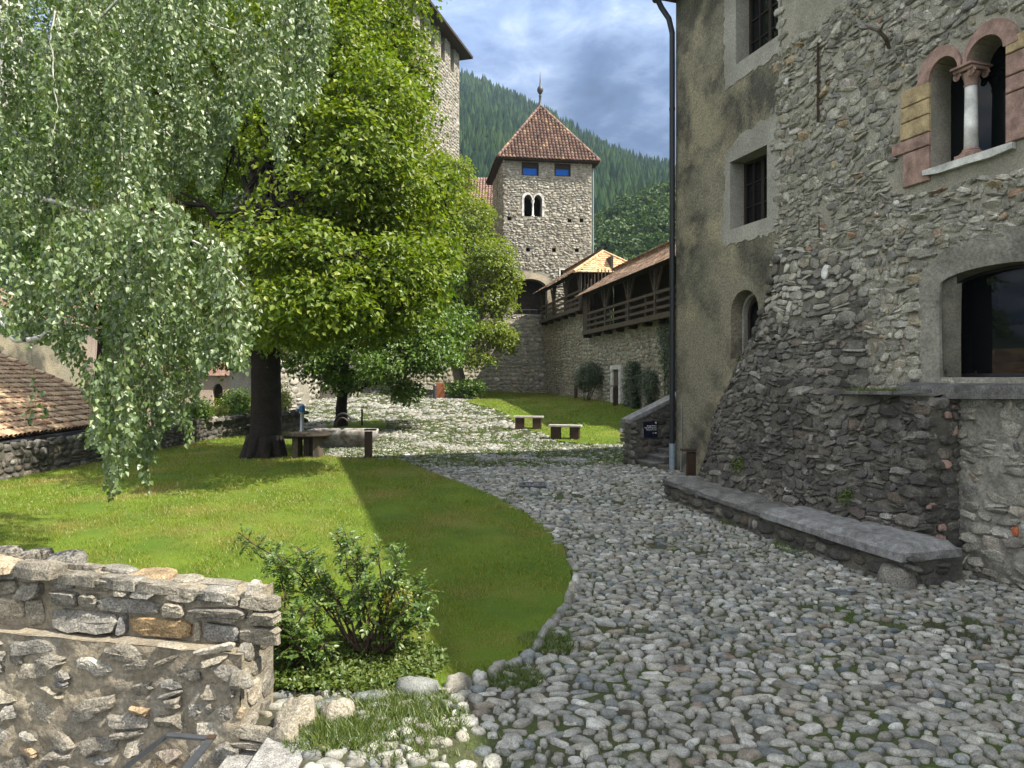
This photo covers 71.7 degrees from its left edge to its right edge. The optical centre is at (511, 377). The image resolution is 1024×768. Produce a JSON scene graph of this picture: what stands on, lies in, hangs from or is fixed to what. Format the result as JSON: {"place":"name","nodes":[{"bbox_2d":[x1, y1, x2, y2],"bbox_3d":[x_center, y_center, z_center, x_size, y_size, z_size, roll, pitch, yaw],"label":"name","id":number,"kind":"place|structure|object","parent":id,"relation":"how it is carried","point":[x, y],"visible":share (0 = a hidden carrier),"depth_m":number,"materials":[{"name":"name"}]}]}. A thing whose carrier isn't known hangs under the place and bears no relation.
{"place":"outdoors","nodes":[
{"label":"outdoors","id":0,"kind":"place"},
{"bbox_2d":[1,87,228,367],"bbox_3d":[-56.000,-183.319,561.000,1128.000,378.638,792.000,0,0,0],"label":"mountain","id":1,"kind":"structure","parent":0,"point":[194,251],"depth_m":259.30,"materials":[{"name":"green plant"}]},
{"bbox_2d":[0,37,675,346],"bbox_3d":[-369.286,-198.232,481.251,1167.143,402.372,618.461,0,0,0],"label":"conifer forest","id":2,"kind":"object","parent":1,"relation":"on","point":[492,119],"visible":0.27,"depth_m":452.62,"materials":[{"name":"green plant"}]},
{"bbox_2d":[0,431,577,706],"bbox_3d":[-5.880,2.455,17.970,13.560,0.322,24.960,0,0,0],"label":"lawn","id":3,"kind":"structure","parent":0,"point":[511,616],"depth_m":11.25,"materials":[{"name":"green plant"}]},
{"bbox_2d":[0,0,335,502],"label":"weeping birch","id":4,"kind":"object","parent":3,"relation":"on","point":[126,154],"visible":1,"depth_m":7.43,"materials":[{"name":"green plant"}]},
{"bbox_2d":[179,395,214,424],"bbox_3d":[-12.645,1.639,28.388,1.489,1.910,1.110,0,0,0],"label":"leafy shrub","id":5,"kind":"object","parent":3,"relation":"on","point":[198,413],"visible":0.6,"depth_m":28.23,"materials":[{"name":"green plant"}]},
{"bbox_2d":[61,0,473,458],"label":"lime tree","id":6,"kind":"object","parent":3,"relation":"on","point":[322,267],"visible":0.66,"depth_m":17.10,"materials":[{"name":"green plant"}]},
{"bbox_2d":[261,549,342,669],"bbox_3d":[-1.869,2.070,6.220,0.852,1.132,0.728,0,0,0],"label":"rose bush","id":7,"kind":"object","parent":3,"relation":"on","point":[314,640],"visible":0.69,"depth_m":6.13,"materials":[{"name":"green plant"}]},
{"bbox_2d":[282,432,331,457],"bbox_3d":[-6.190,2.077,21.400,1.440,0.810,1.240,0,0,0],"label":"garden table","id":8,"kind":"object","parent":3,"relation":"on","point":[307,444],"visible":0.87,"depth_m":21.20,"materials":[{"name":"grey stone"}]},
{"bbox_2d":[232,522,442,659],"bbox_3d":[-1.602,1.956,6.497,1.996,1.414,1.000,0,0,0],"label":"rose bush","id":9,"kind":"object","parent":3,"relation":"on","point":[398,595],"visible":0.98,"depth_m":6.42,"materials":[{"name":"green plant"}]},
{"bbox_2d":[273,628,449,693],"bbox_3d":[-1.527,2.513,6.353,1.954,0.172,1.283,0,0,0],"label":"ground cover","id":10,"kind":"object","parent":3,"relation":"on","point":[320,682],"visible":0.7,"depth_m":6.16,"materials":[{"name":"green plant"}]},
{"bbox_2d":[22,0,675,164],"label":"sky","id":11,"kind":"structure","parent":0,"point":[603,65],"materials":[{"name":"blue"}]},
{"bbox_2d":[326,420,386,429],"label":"lawn","id":12,"kind":"structure","parent":0,"point":[377,424],"depth_m":31.55,"materials":[{"name":"green plant"}]},
{"bbox_2d":[361,407,367,425],"bbox_3d":[-6.552,1.812,31.411,0.280,1.012,0.200,0,0,5],"label":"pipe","id":13,"kind":"object","parent":12,"relation":"on","point":[362,408],"visible":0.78,"depth_m":31.39,"materials":[{"name":"grey metal"}]},
{"bbox_2d":[463,390,640,444],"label":"lawn","id":14,"kind":"structure","parent":0,"point":[589,418],"depth_m":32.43,"materials":[{"name":"green plant"}]},
{"bbox_2d":[574,385,577,397],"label":"information post","id":15,"kind":"object","parent":14,"relation":"on","point":[575,392],"visible":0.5,"depth_m":43.22,"materials":[{"name":"brown wood"}]},
{"bbox_2d":[572,358,603,400],"bbox_3d":[4.335,0.141,39.911,1.931,2.506,1.561,0,0,0],"label":"round bush","id":16,"kind":"object","parent":14,"relation":"on","point":[587,380],"visible":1,"depth_m":39.68,"materials":[{"name":"green plant"}]},
{"bbox_2d":[610,386,617,405],"bbox_3d":[5.167,0.991,35.784,0.380,1.212,0.200,0,0,0],"label":"information post","id":17,"kind":"object","parent":14,"relation":"on","point":[615,395],"visible":0.78,"depth_m":35.73,"materials":[{"name":"brown wood"}]},
{"bbox_2d":[175,387,1023,767],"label":"ground","id":18,"kind":"structure","parent":0,"point":[469,747],"depth_m":6.33,"materials":[{"name":"grey stone"}]},
{"bbox_2d":[0,545,281,767],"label":"retaining wall","id":19,"kind":"structure","parent":18,"relation":"on","point":[111,666],"depth_m":5.42,"materials":[{"name":"stone"}]},
{"bbox_2d":[66,292,229,425],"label":"pink building","id":20,"kind":"structure","parent":18,"relation":"on","point":[214,386],"depth_m":46.00,"materials":[{"name":"paint"}]},
{"bbox_2d":[215,384,222,414],"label":"door","id":21,"kind":"structure","parent":20,"relation":"in","point":[218,389],"depth_m":46.30,"materials":[{"name":"brown wood"}]},
{"bbox_2d":[0,410,308,479],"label":"garden wall","id":22,"kind":"structure","parent":18,"relation":"on","point":[22,457],"depth_m":20.36,"materials":[{"name":"stone"}]},
{"bbox_2d":[209,397,230,416],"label":"golden shrub","id":23,"kind":"object","parent":18,"relation":"on","point":[225,408],"visible":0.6,"depth_m":32.85,"materials":[{"name":"green plant"}]},
{"bbox_2d":[215,387,250,415],"bbox_3d":[-13.268,1.353,33.962,2.139,1.974,1.295,0,0,0],"label":"leafy shrub","id":24,"kind":"object","parent":18,"relation":"on","point":[236,403],"visible":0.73,"depth_m":33.79,"materials":[{"name":"green plant"}]},
{"bbox_2d":[218,718,318,767],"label":"granite stairs","id":25,"kind":"structure","parent":18,"relation":"on","point":[269,753],"depth_m":4.90,"materials":[{"name":"grey stone"}]},
{"bbox_2d":[121,732,216,767],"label":"handrail","id":26,"kind":"object","parent":25,"relation":"attached to","point":[209,739],"visible":1,"depth_m":4.27,"materials":[{"name":"metal"}]},
{"bbox_2d":[230,319,319,415],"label":"rubble building","id":27,"kind":"structure","parent":18,"relation":"on","point":[301,393],"depth_m":42.01,"materials":[{"name":"stone"}]},
{"bbox_2d":[281,381,294,411],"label":"golden shrub","id":28,"kind":"object","parent":18,"relation":"on","point":[286,400],"visible":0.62,"depth_m":34.11,"materials":[{"name":"green plant"}]},
{"bbox_2d":[296,404,304,430],"bbox_3d":[-9.134,1.724,30.572,0.388,1.250,0.254,0,0,-26],"label":"hydrant","id":29,"kind":"object","parent":18,"relation":"on","point":[301,409],"visible":0.92,"depth_m":30.53,"materials":[{"name":"silver metal"}]},
{"bbox_2d":[269,694,354,742],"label":"foot boulders","id":30,"kind":"object","parent":18,"relation":"on","point":[291,713],"visible":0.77,"depth_m":5.24,"materials":[{"name":"stone"}]},
{"bbox_2d":[228,0,472,398],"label":"keep","id":31,"kind":"structure","parent":18,"relation":"on","point":[453,51],"depth_m":61.36,"materials":[{"name":"stone"}]},
{"bbox_2d":[280,250,483,426],"bbox_3d":[-6.061,-1.891,30.523,9.514,8.438,7.166,0,0,26],"label":"maple tree","id":32,"kind":"object","parent":18,"relation":"on","point":[415,357],"visible":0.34,"depth_m":28.78,"materials":[{"name":"green plant"}]},
{"bbox_2d":[315,558,580,709],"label":"kerb","id":33,"kind":"structure","parent":18,"relation":"on","point":[458,681],"depth_m":6.05,"materials":[{"name":"grey stone"}]},
{"bbox_2d":[400,151,525,396],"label":"walnut tree","id":34,"kind":"object","parent":18,"relation":"on","point":[504,284],"visible":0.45,"depth_m":45.56,"materials":[{"name":"green plant"}]},
{"bbox_2d":[443,377,488,398],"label":"shrub","id":35,"kind":"object","parent":18,"relation":"on","point":[469,387],"visible":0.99,"depth_m":44.23,"materials":[{"name":"green plant"}]},
{"bbox_2d":[397,319,545,392],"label":"tower base wall","id":36,"kind":"structure","parent":18,"relation":"on","point":[523,369],"depth_m":53.48,"materials":[{"name":"stone"}]},
{"bbox_2d":[451,302,489,340],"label":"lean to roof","id":37,"kind":"object","parent":36,"relation":"on","point":[475,316],"depth_m":53.65,"materials":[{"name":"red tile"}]},
{"bbox_2d":[456,177,492,312],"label":"palace range","id":38,"kind":"structure","parent":18,"relation":"on","point":[482,186],"depth_m":64.19,"materials":[{"name":"beige stone"}]},
{"bbox_2d":[485,76,600,320],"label":"gate tower","id":39,"kind":"structure","parent":18,"relation":"on","point":[540,177],"depth_m":54.60,"materials":[{"name":"stone"}]},
{"bbox_2d":[522,162,538,175],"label":"window","id":40,"kind":"structure","parent":39,"relation":"in","point":[528,168],"depth_m":54.46,"materials":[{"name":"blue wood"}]},
{"bbox_2d":[522,192,543,216],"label":"twin window","id":41,"kind":"structure","parent":39,"relation":"in","point":[527,193],"depth_m":54.32,"materials":[{"name":"white stone"}]},
{"bbox_2d":[554,163,569,176],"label":"window","id":42,"kind":"structure","parent":39,"relation":"in","point":[559,169],"depth_m":54.82,"materials":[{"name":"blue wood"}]},
{"bbox_2d":[543,308,675,407],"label":"curtain wall","id":43,"kind":"structure","parent":18,"relation":"on","point":[568,347],"depth_m":41.26,"materials":[{"name":"stone"}]},
{"bbox_2d":[533,249,626,324],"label":"wooden gallery","id":44,"kind":"object","parent":43,"relation":"on","point":[579,275],"visible":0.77,"depth_m":45.59,"materials":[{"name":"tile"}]},
{"bbox_2d":[610,365,622,403],"bbox_3d":[5.554,0.565,37.268,0.270,2.470,1.700,0,0,-11],"label":"white doorway","id":45,"kind":"structure","parent":43,"relation":"attached to","point":[616,374],"depth_m":37.16,"materials":[{"name":"stone"}]},
{"bbox_2d":[614,369,617,385],"bbox_3d":[5.603,0.675,37.277,0.170,2.250,0.940,0,0,-11],"label":"door","id":46,"kind":"structure","parent":45,"relation":"in","point":[616,370],"depth_m":37.32,"materials":[{"name":"brown wood"}]},
{"bbox_2d":[575,238,675,337],"bbox_3d":[7.480,-4.470,35.214,5.072,4.180,14.950,0,0,-11],"label":"wooden gallery","id":47,"kind":"object","parent":43,"relation":"on","point":[640,283],"visible":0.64,"depth_m":36.28,"materials":[{"name":"wood"}]},
{"bbox_2d":[619,361,641,408],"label":"ivy column","id":48,"kind":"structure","parent":43,"relation":"attached to","point":[631,384],"depth_m":34.22,"materials":[{"name":"green plant"}]},
{"bbox_2d":[634,367,659,405],"bbox_3d":[6.183,0.528,32.566,0.914,2.056,2.121,0,0,0],"label":"climbing rose","id":49,"kind":"object","parent":43,"relation":"attached to","point":[651,382],"visible":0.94,"depth_m":32.33,"materials":[{"name":"green plant"}]},
{"bbox_2d":[655,318,675,394],"bbox_3d":[6.817,-0.967,29.308,0.635,3.486,4.780,0,0,-11],"label":"hanging ivy","id":50,"kind":"object","parent":43,"relation":"hanging from","point":[665,358],"visible":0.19,"depth_m":30.64,"materials":[{"name":"green plant"}]},
{"bbox_2d":[662,475,962,589],"bbox_3d":[4.641,2.536,12.103,1.260,1.046,6.048,0,0,-20],"label":"stone bench","id":51,"kind":"object","parent":18,"relation":"on","point":[895,556],"visible":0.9,"depth_m":10.46,"materials":[{"name":"grey stone"}]},
{"bbox_2d":[652,0,1023,589],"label":"stone house","id":52,"kind":"structure","parent":18,"relation":"on","point":[849,193],"depth_m":11.87,"materials":[{"name":"grey stone"}]},
{"bbox_2d":[742,293,757,353],"bbox_3d":[5.272,-1.143,15.192,0.120,1.425,0.925,0,0,-18],"label":"niche window","id":53,"kind":"structure","parent":52,"relation":"in","point":[749,315],"depth_m":15.50,"materials":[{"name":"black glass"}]},
{"bbox_2d":[744,153,766,224],"bbox_3d":[5.351,-3.995,15.079,0.443,1.480,1.207,0,0,0],"label":"window","id":54,"kind":"structure","parent":52,"relation":"in","point":[755,171],"depth_m":15.35,"materials":[{"name":"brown wood"}]},
{"bbox_2d":[749,0,777,54],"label":"window","id":55,"kind":"structure","parent":52,"relation":"in","point":[762,21],"depth_m":15.11,"materials":[{"name":"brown wood"}]},
{"bbox_2d":[730,356,854,505],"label":"wall weeds","id":56,"kind":"object","parent":52,"relation":"attached to","point":[741,466],"depth_m":11.24,"materials":[{"name":"green plant"}]},
{"bbox_2d":[839,386,918,390],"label":"ledge weeds","id":57,"kind":"object","parent":52,"relation":"on","point":[875,389],"visible":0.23,"depth_m":11.32,"materials":[{"name":"green plant"}]},
{"bbox_2d":[892,18,1023,187],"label":"twin window","id":58,"kind":"structure","parent":52,"relation":"in","point":[987,122],"depth_m":10.25,"materials":[{"name":"pink stone"}]},
{"bbox_2d":[957,264,1023,376],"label":"arched window","id":59,"kind":"structure","parent":52,"relation":"in","point":[992,301],"depth_m":10.14,"materials":[{"name":"black glass"}]},
{"bbox_2d":[215,386,1023,767],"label":"cobblestone pavement","id":60,"kind":"structure","parent":0,"point":[927,746],"depth_m":6.91,"materials":[{"name":"grey stone"}]},
{"bbox_2d":[307,412,378,447],"bbox_3d":[-5.794,1.833,24.353,2.380,1.253,1.286,0,0,0],"label":"stone trough","id":61,"kind":"object","parent":60,"relation":"on","point":[346,437],"visible":0.69,"depth_m":23.85,"materials":[{"name":"stone"}]},
{"bbox_2d":[364,429,376,457],"bbox_3d":[-4.175,2.028,20.880,0.330,1.052,0.240,0,0,0],"label":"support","id":62,"kind":"object","parent":60,"relation":"on","point":[367,442],"visible":0.78,"depth_m":20.82,"materials":[{"name":"brown wood"}]},
{"bbox_2d":[433,384,436,398],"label":"bollard","id":63,"kind":"object","parent":60,"relation":"on","point":[434,391],"visible":0.89,"depth_m":43.90,"materials":[{"name":"stone"}]},
{"bbox_2d":[436,383,443,397],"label":"information post","id":64,"kind":"object","parent":60,"relation":"on","point":[440,390],"visible":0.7,"depth_m":44.25,"materials":[{"name":"orange metal"}]},
{"bbox_2d":[513,416,543,429],"bbox_3d":[0.670,1.882,28.840,1.220,0.670,0.412,0,0,8],"label":"bench","id":65,"kind":"object","parent":60,"relation":"on","point":[536,422],"visible":0.86,"depth_m":28.66,"materials":[{"name":"grey wood"}]},
{"bbox_2d":[519,482,545,487],"bbox_3d":[0.460,2.421,15.980,0.590,0.051,0.590,0,0,0],"label":"drain grate","id":66,"kind":"object","parent":60,"relation":"on","point":[528,486],"visible":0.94,"depth_m":15.85,"materials":[{"name":"metal"}]},
{"bbox_2d":[548,424,582,439],"bbox_3d":[1.976,2.066,26.205,1.220,0.670,0.412,0,0,14],"label":"bench","id":67,"kind":"object","parent":60,"relation":"on","point":[556,431],"visible":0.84,"depth_m":26.09,"materials":[{"name":"grey wood"}]},
{"bbox_2d":[620,392,675,469],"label":"stone staircase","id":68,"kind":"structure","parent":60,"relation":"on","point":[639,448],"depth_m":18.95,"materials":[{"name":"grey stone"}]},
{"bbox_2d":[643,421,657,437],"bbox_3d":[3.709,1.383,18.967,0.410,0.435,0.032,0,0,-18],"label":"direction sign","id":69,"kind":"object","parent":68,"relation":"attached to","point":[650,428],"visible":1,"depth_m":18.96,"materials":[{"name":"blue metal"}]},
{"bbox_2d":[277,386,1023,767],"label":"weeds","id":70,"kind":"object","parent":60,"relation":"on","point":[333,732],"visible":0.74,"depth_m":6.38,"materials":[{"name":"green plant"}]},
{"bbox_2d":[680,448,696,475],"bbox_3d":[4.053,2.066,16.286,0.330,0.872,0.220,0,0,0],"label":"information post","id":71,"kind":"object","parent":60,"relation":"on","point":[690,463],"visible":0.78,"depth_m":16.23,"materials":[{"name":"brown wood"}]},
{"bbox_3d":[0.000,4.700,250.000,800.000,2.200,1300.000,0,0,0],"label":"terrain","id":72,"kind":"structure","parent":0,"visible":0},
{"bbox_2d":[0,288,100,388],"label":"grey house","id":73,"kind":"structure","parent":72,"relation":"on","point":[43,358],"depth_m":30.91,"materials":[{"name":"beige paint"}]},
{"bbox_2d":[0,352,140,444],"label":"tiled outbuilding","id":74,"kind":"structure","parent":72,"relation":"on","point":[68,417],"depth_m":22.61,"materials":[{"name":"beige tile"}]},
{"bbox_2d":[0,0,297,397],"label":"beech tree","id":75,"kind":"object","parent":72,"relation":"on","point":[33,249],"visible":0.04,"depth_m":36.31,"materials":[{"name":"green plant"}]},
{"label":"hill","id":76,"kind":"structure","parent":0,"visible":0},
{"bbox_2d":[594,180,675,323],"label":"broadleaf wood","id":77,"kind":"object","parent":76,"relation":"on","point":[627,229],"visible":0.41,"depth_m":190.17,"materials":[{"name":"green plant"}]}
]}

